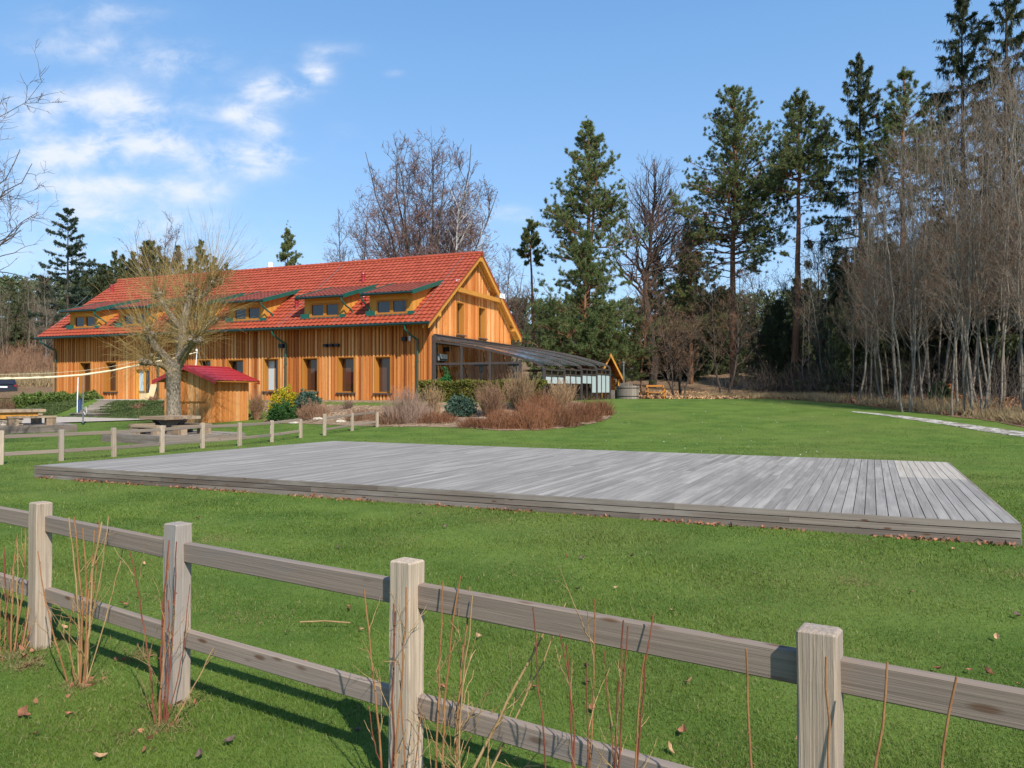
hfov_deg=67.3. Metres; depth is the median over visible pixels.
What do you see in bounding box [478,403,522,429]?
shrub
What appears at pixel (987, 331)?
thicket tree
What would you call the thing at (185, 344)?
pollard willow
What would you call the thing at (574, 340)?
forest spruce
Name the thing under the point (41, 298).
forest spruce
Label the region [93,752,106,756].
fallen leaf
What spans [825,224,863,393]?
thicket tree
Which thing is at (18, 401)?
laurel bush
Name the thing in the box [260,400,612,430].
planting bed
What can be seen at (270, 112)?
sky
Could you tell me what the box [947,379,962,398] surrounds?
beech sapling
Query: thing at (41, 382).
dry grass
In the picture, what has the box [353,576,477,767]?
pruned shrub
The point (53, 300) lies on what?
forest spruce
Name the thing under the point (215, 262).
forest spruce
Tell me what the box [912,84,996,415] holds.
thicket tree
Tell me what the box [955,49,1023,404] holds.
thicket tree
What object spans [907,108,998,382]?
thicket tree
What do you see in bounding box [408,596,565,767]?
pruned shrub
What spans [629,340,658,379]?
forest spruce
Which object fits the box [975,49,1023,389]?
thicket tree
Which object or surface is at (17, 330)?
forest spruce
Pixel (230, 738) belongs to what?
fallen leaf
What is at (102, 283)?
forest spruce
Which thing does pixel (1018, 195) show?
thicket tree
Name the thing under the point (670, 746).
fallen leaf
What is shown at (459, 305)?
french window
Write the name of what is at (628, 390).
hot tub
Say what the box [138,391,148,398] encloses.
cardboard box
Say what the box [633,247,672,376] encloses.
forest spruce
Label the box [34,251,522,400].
timber house
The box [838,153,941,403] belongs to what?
thicket tree
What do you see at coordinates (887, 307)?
forest spruce
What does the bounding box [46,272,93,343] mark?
forest spruce
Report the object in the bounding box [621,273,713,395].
hazel tree
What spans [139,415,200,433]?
picnic table
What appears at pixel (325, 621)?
twig
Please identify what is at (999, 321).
thicket tree
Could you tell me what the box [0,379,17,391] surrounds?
parked car
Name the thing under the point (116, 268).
forest spruce
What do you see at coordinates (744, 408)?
lawn
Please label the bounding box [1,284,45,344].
forest spruce
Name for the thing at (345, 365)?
window
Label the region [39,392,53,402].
laurel bush
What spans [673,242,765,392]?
bare tree
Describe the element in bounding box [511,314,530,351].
forest spruce
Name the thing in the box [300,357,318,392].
window
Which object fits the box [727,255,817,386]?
bare tree
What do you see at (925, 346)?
forest spruce
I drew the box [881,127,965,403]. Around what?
thicket tree
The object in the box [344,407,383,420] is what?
shrub
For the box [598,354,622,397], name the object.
garden shelter
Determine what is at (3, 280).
distant forest
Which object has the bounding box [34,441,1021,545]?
wooden deck
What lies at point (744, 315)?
forest spruce
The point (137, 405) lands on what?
shrub
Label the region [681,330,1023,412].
undergrowth
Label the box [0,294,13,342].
thicket tree
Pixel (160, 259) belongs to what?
forest spruce
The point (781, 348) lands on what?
forest spruce
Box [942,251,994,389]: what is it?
forest spruce
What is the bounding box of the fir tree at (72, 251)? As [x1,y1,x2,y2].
[25,207,102,328]
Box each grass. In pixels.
[0,367,52,386]
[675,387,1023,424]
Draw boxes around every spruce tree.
[804,51,943,351]
[885,0,1022,390]
[925,0,1023,389]
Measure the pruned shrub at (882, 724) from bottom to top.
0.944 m
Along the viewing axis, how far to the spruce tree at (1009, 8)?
47.85 m
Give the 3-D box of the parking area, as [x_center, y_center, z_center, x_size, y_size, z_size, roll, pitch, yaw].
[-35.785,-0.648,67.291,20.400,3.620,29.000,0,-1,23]
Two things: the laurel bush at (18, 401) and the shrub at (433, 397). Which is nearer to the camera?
the shrub at (433, 397)
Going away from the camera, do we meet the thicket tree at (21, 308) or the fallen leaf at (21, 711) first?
the fallen leaf at (21, 711)
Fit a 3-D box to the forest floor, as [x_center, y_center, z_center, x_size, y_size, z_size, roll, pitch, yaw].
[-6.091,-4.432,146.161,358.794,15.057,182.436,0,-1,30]
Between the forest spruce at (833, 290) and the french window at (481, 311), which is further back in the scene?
the forest spruce at (833, 290)
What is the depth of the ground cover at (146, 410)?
44.02 m
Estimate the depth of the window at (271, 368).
43.63 m
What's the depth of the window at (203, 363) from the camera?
45.52 m
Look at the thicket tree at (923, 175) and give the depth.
42.64 m
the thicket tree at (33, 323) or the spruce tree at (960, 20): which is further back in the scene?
the thicket tree at (33, 323)
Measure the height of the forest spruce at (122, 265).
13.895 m
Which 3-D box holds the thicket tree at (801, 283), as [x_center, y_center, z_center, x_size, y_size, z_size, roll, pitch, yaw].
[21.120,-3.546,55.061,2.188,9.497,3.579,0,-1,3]
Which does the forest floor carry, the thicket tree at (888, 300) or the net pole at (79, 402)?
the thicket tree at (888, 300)
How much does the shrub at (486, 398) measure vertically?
1.949 m
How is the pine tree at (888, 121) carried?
on the forest floor
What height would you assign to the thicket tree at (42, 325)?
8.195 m
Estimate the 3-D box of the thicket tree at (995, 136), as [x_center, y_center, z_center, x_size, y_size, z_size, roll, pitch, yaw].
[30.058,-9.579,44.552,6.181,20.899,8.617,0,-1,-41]
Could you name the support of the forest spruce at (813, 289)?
on the forest floor
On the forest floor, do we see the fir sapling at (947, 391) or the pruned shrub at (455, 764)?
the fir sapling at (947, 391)
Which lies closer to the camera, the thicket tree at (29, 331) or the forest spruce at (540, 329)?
the thicket tree at (29, 331)
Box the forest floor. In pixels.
[7,328,1023,426]
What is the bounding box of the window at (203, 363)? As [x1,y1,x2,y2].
[198,359,211,365]
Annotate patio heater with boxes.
[473,364,488,380]
[507,364,522,377]
[535,364,550,396]
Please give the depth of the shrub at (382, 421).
31.67 m
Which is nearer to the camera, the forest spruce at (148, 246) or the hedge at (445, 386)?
the hedge at (445, 386)
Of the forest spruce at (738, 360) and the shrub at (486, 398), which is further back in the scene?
the forest spruce at (738, 360)
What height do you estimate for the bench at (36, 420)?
0.420 m
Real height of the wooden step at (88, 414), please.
0.310 m
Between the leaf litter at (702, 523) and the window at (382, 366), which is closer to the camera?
the leaf litter at (702, 523)
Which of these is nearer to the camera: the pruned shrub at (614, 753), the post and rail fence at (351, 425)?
the pruned shrub at (614, 753)
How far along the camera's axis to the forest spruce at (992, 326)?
48.76 m
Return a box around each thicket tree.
[0,285,21,359]
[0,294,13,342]
[10,264,45,348]
[10,286,31,347]
[21,293,49,353]
[24,281,51,352]
[26,273,57,348]
[29,265,59,357]
[30,276,59,354]
[37,299,59,351]
[40,300,58,356]
[788,271,825,392]
[793,239,842,386]
[823,196,878,392]
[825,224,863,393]
[833,185,913,400]
[835,187,885,393]
[837,177,915,398]
[838,150,927,394]
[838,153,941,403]
[840,136,929,402]
[842,185,909,399]
[843,167,897,336]
[847,132,954,411]
[869,108,941,379]
[872,126,941,393]
[874,105,961,398]
[875,136,945,410]
[880,118,962,395]
[880,142,932,392]
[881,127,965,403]
[888,90,963,383]
[902,109,1002,381]
[906,70,989,395]
[906,76,1023,404]
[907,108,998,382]
[909,83,1004,406]
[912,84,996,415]
[914,84,1022,414]
[916,78,1023,414]
[918,81,1023,414]
[922,49,1023,407]
[926,81,1010,299]
[931,73,1012,378]
[940,68,1023,398]
[942,59,1023,400]
[943,68,1023,395]
[945,50,1023,352]
[950,40,1023,393]
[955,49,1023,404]
[966,37,1023,318]
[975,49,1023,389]
[977,51,1023,412]
[981,75,1023,393]
[982,62,1023,311]
[988,66,1023,328]
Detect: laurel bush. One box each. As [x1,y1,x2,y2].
[8,395,23,408]
[18,392,28,405]
[26,390,44,404]
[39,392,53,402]
[52,390,70,400]
[65,391,81,400]
[81,389,104,399]
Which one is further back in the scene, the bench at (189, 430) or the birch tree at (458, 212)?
the birch tree at (458, 212)
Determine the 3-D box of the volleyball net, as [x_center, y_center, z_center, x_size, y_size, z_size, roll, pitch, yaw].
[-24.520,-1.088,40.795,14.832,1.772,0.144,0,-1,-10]
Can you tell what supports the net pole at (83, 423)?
on the lawn at (744, 408)
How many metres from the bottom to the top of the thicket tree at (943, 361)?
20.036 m
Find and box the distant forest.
[0,272,829,336]
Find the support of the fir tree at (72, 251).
on the forest floor
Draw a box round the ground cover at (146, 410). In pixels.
[3,399,163,419]
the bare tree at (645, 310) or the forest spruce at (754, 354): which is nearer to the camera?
the bare tree at (645, 310)
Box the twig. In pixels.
[300,620,349,623]
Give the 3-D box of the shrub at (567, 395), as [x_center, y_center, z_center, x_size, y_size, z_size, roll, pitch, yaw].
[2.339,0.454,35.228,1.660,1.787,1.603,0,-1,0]
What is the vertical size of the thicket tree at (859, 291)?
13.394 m
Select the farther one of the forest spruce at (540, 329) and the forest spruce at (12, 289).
the forest spruce at (540, 329)
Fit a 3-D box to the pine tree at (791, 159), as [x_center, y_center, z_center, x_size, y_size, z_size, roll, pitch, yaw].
[24.045,-11.926,64.117,8.676,25.671,8.525,0,-1,0]
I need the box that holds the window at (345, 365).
[336,356,355,393]
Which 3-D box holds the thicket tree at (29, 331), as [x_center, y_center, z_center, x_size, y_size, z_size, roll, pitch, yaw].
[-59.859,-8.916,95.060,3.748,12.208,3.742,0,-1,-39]
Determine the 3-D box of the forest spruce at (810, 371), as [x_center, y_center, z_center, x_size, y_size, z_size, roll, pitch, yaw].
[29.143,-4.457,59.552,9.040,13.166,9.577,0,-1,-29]
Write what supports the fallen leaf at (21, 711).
on the lawn at (744, 408)
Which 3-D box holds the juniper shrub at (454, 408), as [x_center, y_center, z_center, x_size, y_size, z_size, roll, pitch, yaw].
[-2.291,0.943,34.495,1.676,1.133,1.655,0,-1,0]
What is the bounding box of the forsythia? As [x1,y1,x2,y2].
[267,384,298,409]
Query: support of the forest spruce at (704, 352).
on the forest floor
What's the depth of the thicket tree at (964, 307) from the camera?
34.73 m
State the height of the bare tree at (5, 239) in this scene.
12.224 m
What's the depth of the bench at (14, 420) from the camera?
29.92 m
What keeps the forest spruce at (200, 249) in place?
on the forest floor
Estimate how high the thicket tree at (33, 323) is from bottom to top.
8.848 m
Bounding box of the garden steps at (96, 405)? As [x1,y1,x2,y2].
[80,400,122,412]
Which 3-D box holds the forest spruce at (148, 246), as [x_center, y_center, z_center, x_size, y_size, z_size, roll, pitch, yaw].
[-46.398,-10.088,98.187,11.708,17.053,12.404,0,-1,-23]
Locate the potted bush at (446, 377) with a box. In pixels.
[438,366,451,400]
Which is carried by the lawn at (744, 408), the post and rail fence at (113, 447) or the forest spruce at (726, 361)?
the post and rail fence at (113, 447)
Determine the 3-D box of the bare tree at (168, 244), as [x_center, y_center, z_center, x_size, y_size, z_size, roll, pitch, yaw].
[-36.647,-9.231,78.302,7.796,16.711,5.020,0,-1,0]
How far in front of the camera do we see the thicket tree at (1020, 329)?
33.51 m
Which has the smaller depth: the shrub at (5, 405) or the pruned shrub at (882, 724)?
the pruned shrub at (882, 724)
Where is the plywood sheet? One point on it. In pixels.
(152, 389)
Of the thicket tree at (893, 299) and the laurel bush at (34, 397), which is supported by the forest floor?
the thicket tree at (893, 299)
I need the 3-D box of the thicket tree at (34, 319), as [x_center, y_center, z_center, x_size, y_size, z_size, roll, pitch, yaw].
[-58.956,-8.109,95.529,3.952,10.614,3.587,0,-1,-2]
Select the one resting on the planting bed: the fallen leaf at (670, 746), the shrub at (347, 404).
the shrub at (347, 404)
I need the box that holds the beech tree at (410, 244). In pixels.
[348,127,498,265]
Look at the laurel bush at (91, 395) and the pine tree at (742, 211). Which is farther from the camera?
the pine tree at (742, 211)
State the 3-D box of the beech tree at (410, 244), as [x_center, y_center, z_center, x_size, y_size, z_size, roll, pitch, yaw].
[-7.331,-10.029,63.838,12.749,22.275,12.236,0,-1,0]
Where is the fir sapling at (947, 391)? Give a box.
[927,381,953,402]
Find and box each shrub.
[0,395,15,408]
[0,528,55,652]
[26,516,122,685]
[116,540,215,727]
[128,402,146,408]
[145,395,160,400]
[248,387,267,419]
[266,398,298,420]
[293,388,322,407]
[295,397,334,418]
[341,400,353,408]
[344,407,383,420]
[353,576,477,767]
[364,410,414,424]
[377,384,435,423]
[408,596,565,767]
[412,410,459,423]
[422,381,445,413]
[442,393,477,416]
[453,415,495,427]
[473,376,511,416]
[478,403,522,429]
[496,570,657,767]
[502,366,539,409]
[504,400,561,429]
[518,388,563,413]
[539,402,588,427]
[546,375,580,411]
[564,395,607,422]
[592,396,616,415]
[745,648,752,767]
[824,656,830,767]
[874,662,887,767]
[940,676,957,767]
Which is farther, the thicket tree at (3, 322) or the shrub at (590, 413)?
the thicket tree at (3, 322)
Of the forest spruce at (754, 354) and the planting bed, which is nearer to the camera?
the planting bed
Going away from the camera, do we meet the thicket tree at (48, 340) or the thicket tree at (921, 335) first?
the thicket tree at (921, 335)
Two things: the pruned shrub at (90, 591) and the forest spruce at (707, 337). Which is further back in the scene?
the forest spruce at (707, 337)
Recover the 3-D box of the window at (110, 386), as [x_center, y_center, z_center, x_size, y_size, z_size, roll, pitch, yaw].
[-25.066,-0.430,48.287,1.173,1.974,0.460,0,-1,23]
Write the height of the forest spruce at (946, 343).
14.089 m
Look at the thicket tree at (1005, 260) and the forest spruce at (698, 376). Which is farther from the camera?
the forest spruce at (698, 376)
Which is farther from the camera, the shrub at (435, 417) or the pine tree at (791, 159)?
the pine tree at (791, 159)
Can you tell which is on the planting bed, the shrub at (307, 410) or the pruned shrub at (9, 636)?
the shrub at (307, 410)
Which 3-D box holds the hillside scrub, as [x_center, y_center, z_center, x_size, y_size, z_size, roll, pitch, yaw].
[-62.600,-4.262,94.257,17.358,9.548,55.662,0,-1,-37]
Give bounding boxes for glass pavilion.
[432,334,610,401]
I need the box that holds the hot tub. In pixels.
[607,383,638,398]
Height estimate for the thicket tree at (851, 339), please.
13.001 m
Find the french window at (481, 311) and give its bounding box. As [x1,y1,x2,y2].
[478,306,487,339]
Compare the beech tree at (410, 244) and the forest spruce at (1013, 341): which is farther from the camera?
the beech tree at (410, 244)
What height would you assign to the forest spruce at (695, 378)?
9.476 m
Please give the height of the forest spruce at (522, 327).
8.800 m
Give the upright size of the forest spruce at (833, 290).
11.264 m
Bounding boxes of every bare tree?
[0,39,65,301]
[113,212,191,276]
[321,204,367,261]
[487,243,537,377]
[620,252,670,394]
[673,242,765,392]
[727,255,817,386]
[779,220,845,368]
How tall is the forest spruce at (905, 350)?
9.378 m
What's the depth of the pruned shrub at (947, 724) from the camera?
2.00 m
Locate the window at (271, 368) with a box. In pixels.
[262,358,279,392]
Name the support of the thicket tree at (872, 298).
on the forest floor
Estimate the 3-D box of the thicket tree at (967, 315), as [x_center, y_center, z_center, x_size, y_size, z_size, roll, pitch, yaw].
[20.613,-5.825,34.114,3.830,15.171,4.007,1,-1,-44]
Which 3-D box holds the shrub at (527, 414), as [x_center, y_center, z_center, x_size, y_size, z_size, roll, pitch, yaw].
[0.770,1.138,29.727,2.322,1.217,2.028,0,-1,0]
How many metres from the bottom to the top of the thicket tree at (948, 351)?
16.358 m
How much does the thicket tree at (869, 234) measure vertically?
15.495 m
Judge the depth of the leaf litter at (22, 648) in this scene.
4.31 m
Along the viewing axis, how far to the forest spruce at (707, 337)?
83.96 m
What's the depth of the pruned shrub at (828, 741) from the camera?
2.12 m
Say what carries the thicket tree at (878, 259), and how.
on the forest floor
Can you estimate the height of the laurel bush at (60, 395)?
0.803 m
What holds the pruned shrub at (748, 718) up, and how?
on the lawn at (744, 408)
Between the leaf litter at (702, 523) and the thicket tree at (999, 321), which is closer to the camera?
the leaf litter at (702, 523)
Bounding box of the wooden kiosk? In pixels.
[152,365,259,422]
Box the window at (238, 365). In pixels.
[227,359,243,373]
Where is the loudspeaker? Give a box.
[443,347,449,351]
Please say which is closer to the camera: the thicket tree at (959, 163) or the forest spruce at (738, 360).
the thicket tree at (959, 163)
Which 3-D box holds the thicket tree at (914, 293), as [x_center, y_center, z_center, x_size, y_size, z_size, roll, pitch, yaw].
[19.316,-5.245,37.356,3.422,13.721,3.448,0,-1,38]
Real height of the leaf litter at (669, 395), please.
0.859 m
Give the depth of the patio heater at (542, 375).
40.60 m
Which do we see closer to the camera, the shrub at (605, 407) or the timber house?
the shrub at (605, 407)
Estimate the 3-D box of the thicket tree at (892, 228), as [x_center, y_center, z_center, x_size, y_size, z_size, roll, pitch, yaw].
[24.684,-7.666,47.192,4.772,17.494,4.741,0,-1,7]
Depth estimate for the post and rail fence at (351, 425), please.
29.10 m
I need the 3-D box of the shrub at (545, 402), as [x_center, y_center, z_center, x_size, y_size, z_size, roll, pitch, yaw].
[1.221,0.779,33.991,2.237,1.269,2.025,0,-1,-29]
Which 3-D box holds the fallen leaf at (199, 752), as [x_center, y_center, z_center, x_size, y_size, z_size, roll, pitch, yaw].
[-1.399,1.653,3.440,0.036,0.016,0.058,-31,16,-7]
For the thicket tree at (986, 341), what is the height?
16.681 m
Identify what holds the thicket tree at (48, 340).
on the forest floor
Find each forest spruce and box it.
[0,278,24,343]
[0,300,45,355]
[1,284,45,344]
[28,279,53,352]
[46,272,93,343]
[46,298,61,342]
[65,262,115,306]
[104,250,125,283]
[115,253,132,278]
[118,239,168,278]
[124,251,140,277]
[151,254,174,275]
[171,245,184,273]
[184,258,193,273]
[192,239,210,272]
[210,256,223,271]
[511,308,529,352]
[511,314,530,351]
[528,309,540,347]
[536,309,548,353]
[549,308,578,352]
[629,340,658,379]
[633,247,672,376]
[643,297,710,381]
[672,263,713,375]
[683,337,702,377]
[693,283,716,370]
[697,285,755,374]
[713,303,748,373]
[722,297,753,362]
[724,327,749,372]
[734,299,813,390]
[744,306,786,369]
[745,336,759,368]
[746,312,757,363]
[756,309,775,370]
[784,277,813,374]
[784,277,823,353]
[793,281,903,394]
[799,237,867,369]
[803,253,855,392]
[805,245,909,373]
[812,248,900,383]
[830,250,942,392]
[858,266,984,394]
[897,254,948,392]
[927,208,955,358]
[933,260,1011,358]
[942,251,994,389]
[951,205,1023,390]
[968,216,1023,366]
[977,288,1023,399]
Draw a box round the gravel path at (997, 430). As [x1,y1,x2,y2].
[852,411,1023,436]
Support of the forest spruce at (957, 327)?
on the forest floor
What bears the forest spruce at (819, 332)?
on the forest floor
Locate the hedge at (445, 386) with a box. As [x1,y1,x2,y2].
[418,379,547,402]
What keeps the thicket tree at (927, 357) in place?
on the forest floor
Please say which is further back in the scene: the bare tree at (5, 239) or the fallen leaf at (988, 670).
the bare tree at (5, 239)
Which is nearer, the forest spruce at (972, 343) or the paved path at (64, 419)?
the paved path at (64, 419)
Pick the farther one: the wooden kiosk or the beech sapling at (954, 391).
the beech sapling at (954, 391)
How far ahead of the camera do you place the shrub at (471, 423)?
29.97 m
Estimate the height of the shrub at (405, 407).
1.792 m
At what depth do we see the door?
47.33 m
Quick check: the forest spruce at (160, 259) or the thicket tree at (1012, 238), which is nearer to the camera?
the thicket tree at (1012, 238)
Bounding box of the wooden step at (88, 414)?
[69,413,109,416]
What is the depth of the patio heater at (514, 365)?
40.66 m
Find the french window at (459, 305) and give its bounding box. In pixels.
[456,301,466,336]
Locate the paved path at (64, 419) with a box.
[23,417,146,422]
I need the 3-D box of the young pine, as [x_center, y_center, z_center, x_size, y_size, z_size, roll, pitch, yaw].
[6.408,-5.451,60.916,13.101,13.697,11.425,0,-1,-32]
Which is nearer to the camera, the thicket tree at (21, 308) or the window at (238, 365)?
the window at (238, 365)
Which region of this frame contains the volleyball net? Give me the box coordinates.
[0,348,196,379]
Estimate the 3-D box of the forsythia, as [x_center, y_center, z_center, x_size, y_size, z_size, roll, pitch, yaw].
[-11.712,0.709,39.512,1.783,1.497,1.795,0,-1,0]
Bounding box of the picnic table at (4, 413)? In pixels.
[0,409,45,424]
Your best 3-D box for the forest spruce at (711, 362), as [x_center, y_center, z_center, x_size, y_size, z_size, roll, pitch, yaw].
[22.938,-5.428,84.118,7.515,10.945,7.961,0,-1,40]
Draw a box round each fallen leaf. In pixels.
[17,705,27,715]
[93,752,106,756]
[195,748,202,756]
[223,735,234,740]
[668,741,674,752]
[678,724,686,732]
[984,665,993,673]
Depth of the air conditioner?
40.32 m
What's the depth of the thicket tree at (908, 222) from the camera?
50.10 m
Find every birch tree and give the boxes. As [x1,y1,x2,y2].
[438,181,491,257]
[442,193,501,286]
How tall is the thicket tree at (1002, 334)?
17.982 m
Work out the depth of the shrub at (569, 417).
30.40 m
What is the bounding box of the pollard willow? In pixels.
[87,203,266,418]
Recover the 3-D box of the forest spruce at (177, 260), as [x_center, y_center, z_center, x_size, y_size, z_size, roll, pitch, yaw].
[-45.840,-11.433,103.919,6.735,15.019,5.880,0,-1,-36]
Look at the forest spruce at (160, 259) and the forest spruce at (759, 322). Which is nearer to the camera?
the forest spruce at (759, 322)
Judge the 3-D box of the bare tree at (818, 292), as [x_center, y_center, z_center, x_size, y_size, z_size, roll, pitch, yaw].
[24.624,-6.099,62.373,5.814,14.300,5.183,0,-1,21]
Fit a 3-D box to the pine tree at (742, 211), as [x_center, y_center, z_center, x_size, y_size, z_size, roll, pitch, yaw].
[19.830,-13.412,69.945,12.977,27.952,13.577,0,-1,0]
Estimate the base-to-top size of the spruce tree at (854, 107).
27.059 m
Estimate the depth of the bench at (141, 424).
26.03 m
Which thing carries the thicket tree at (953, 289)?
on the forest floor
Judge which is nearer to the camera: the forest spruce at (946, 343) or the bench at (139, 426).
the bench at (139, 426)
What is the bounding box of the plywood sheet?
[148,384,156,398]
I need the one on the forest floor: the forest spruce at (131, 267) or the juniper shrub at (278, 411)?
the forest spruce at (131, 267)
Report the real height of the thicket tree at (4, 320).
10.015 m
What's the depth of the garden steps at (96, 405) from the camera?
44.70 m
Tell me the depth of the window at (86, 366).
49.34 m
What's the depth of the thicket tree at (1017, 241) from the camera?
32.18 m
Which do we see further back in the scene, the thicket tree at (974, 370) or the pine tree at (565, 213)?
the pine tree at (565, 213)
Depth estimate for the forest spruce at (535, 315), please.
115.94 m
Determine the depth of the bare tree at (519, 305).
66.08 m
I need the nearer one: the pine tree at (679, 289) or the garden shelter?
the garden shelter
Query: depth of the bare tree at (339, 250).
68.27 m
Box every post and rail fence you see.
[0,419,301,464]
[0,501,1023,767]
[323,411,378,435]
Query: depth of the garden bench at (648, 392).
53.41 m
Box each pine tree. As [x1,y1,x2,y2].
[276,220,303,265]
[512,215,545,378]
[535,116,649,389]
[649,222,744,383]
[660,83,804,385]
[741,87,844,389]
[845,66,946,268]
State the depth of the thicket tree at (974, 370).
39.90 m
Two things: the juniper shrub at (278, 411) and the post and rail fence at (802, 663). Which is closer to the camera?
the post and rail fence at (802, 663)
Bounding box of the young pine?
[511,229,671,396]
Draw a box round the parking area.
[0,384,52,397]
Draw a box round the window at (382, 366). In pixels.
[372,356,392,393]
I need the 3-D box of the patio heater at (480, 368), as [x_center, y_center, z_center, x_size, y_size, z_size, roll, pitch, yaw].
[-1.642,-0.074,40.690,0.860,2.120,0.847,0,-1,0]
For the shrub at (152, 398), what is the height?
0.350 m
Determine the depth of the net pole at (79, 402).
43.98 m
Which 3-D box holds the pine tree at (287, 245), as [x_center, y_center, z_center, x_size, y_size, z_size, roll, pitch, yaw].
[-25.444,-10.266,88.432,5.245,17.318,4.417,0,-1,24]
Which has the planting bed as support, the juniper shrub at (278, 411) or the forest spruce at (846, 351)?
the juniper shrub at (278, 411)
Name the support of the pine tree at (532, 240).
on the forest floor
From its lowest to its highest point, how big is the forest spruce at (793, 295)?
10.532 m
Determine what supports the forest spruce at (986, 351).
on the forest floor
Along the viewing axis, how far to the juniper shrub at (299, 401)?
39.28 m
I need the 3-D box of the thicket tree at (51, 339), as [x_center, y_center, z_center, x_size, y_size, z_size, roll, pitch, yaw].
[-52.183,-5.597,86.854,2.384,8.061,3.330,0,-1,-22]
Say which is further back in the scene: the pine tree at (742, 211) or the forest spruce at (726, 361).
the forest spruce at (726, 361)
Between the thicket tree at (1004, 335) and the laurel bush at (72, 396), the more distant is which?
the laurel bush at (72, 396)
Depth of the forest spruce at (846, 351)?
49.10 m
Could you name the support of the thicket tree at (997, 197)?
on the forest floor
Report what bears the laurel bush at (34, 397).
on the lawn at (744, 408)
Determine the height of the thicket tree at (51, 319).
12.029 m
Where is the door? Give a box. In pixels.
[136,369,149,398]
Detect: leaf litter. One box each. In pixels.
[0,633,197,743]
[36,476,1018,546]
[639,390,750,398]
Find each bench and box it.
[6,416,56,425]
[31,413,42,423]
[128,423,155,429]
[131,424,165,434]
[171,424,211,434]
[183,423,210,431]
[646,385,664,398]
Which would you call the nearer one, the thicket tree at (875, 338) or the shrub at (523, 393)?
the shrub at (523, 393)
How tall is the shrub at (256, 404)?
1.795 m
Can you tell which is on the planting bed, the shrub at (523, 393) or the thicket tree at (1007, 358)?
the shrub at (523, 393)
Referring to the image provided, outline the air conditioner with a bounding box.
[438,354,447,360]
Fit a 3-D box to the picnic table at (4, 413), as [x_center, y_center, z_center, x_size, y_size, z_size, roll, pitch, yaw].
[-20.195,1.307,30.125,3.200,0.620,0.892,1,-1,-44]
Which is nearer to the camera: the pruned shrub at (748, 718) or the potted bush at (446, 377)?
the pruned shrub at (748, 718)
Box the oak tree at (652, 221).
[603,151,700,387]
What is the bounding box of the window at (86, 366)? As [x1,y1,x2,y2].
[79,362,90,392]
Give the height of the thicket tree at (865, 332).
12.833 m
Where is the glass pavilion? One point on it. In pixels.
(600, 382)
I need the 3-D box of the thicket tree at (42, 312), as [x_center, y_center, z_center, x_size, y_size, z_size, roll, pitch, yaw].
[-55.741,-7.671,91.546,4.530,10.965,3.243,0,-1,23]
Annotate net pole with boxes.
[77,377,81,412]
[81,376,86,424]
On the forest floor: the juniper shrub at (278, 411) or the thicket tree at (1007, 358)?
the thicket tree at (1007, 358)
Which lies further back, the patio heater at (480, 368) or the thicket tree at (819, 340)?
the thicket tree at (819, 340)
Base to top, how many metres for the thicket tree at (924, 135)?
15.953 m
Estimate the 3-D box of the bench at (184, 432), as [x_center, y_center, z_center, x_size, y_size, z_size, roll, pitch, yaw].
[-10.473,1.492,25.183,0.334,0.300,1.280,0,-1,31]
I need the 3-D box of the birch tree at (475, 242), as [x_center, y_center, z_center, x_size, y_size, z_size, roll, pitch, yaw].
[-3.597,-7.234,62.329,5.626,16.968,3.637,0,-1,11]
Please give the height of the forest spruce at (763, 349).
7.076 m
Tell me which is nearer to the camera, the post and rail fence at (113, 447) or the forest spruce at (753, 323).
the post and rail fence at (113, 447)
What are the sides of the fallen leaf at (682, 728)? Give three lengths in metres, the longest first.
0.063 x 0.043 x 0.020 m
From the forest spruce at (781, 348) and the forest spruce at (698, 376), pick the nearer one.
the forest spruce at (781, 348)
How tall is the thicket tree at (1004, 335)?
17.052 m
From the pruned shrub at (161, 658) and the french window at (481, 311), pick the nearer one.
the pruned shrub at (161, 658)
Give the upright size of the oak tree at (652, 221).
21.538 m
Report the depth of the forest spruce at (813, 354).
69.37 m
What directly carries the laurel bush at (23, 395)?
on the lawn at (744, 408)
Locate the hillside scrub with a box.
[0,330,52,376]
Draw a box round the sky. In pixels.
[0,0,1023,345]
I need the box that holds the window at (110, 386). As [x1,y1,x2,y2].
[103,361,117,392]
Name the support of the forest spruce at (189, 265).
on the forest floor
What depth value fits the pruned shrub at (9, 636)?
4.90 m
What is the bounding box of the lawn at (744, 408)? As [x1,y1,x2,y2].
[0,398,1023,767]

